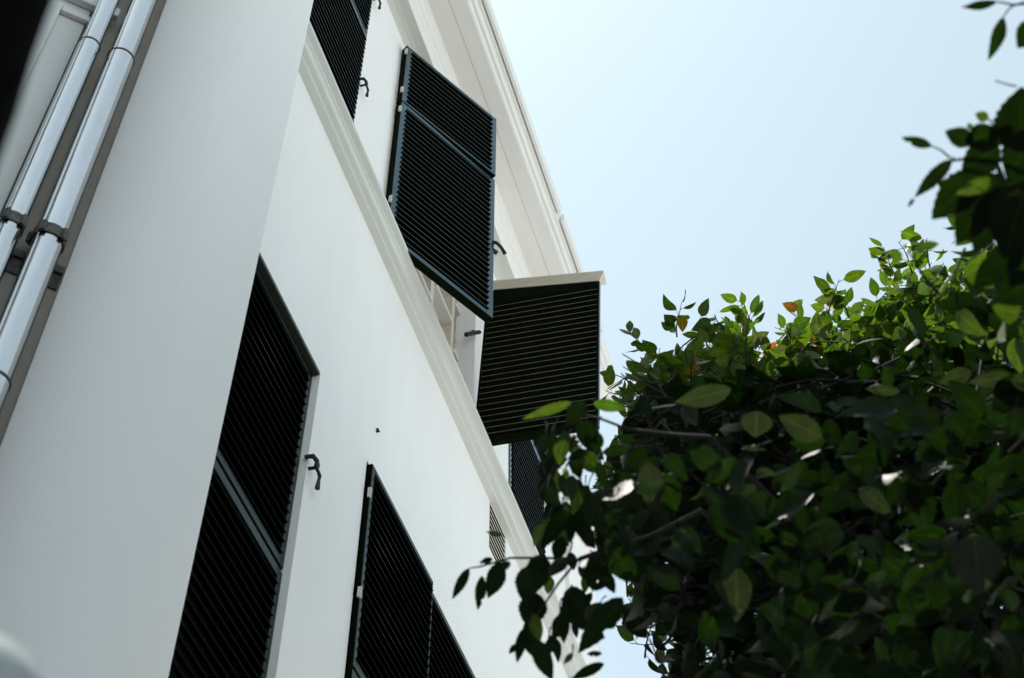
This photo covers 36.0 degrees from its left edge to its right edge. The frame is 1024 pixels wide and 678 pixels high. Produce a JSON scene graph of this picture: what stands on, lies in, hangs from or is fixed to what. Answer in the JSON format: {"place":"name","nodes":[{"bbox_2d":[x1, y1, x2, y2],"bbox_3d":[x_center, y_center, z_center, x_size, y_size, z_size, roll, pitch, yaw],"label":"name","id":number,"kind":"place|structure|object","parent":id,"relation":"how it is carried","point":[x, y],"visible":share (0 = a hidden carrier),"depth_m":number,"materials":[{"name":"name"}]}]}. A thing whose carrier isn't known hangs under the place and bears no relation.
{"place":"outdoors","nodes":[
{"label":"outdoors","id":0,"kind":"place"},
{"bbox_2d":[452,0,1023,677],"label":"tree","id":1,"kind":"object","parent":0,"point":[820,496],"visible":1,"depth_m":3.35,"materials":[{"name":"green plant"}]},
{"bbox_2d":[490,0,1023,677],"label":"sky","id":2,"kind":"structure","parent":0,"point":[706,149],"materials":[{"name":"blue"}]},
{"label":"ground","id":3,"kind":"structure","parent":0,"visible":0},
{"bbox_2d":[0,0,53,159],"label":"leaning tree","id":4,"kind":"object","parent":3,"relation":"on","point":[22,24],"visible":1,"depth_m":0.88,"materials":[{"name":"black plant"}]},
{"bbox_2d":[0,0,619,677],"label":"white building","id":5,"kind":"structure","parent":3,"relation":"on","point":[314,338],"depth_m":7.62,"materials":[{"name":"paint"}]},
{"bbox_2d":[0,0,119,282],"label":"drainpipe","id":6,"kind":"object","parent":5,"relation":"attached to","point":[14,216],"visible":1,"depth_m":6.29,"materials":[{"name":"metal"}]},
{"bbox_2d":[0,0,156,412],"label":"drainpipe","id":7,"kind":"object","parent":5,"relation":"attached to","point":[46,239],"visible":1,"depth_m":6.04,"materials":[{"name":"metal"}]},
{"bbox_2d":[385,95,460,361],"bbox_3d":[-0.730,-0.692,11.580,0.148,2.340,1.870,-14,-53,11],"label":"window frame","id":8,"kind":"structure","parent":5,"relation":"in","point":[446,308],"depth_m":11.87,"materials":[{"name":"white paint"}]},
{"label":"lane","id":9,"kind":"structure","parent":0,"visible":0},
{"bbox_2d":[0,635,41,677],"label":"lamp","id":10,"kind":"object","parent":9,"relation":"on","point":[16,661],"visible":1,"depth_m":0.96,"materials":[{"name":"glass"}]}
]}

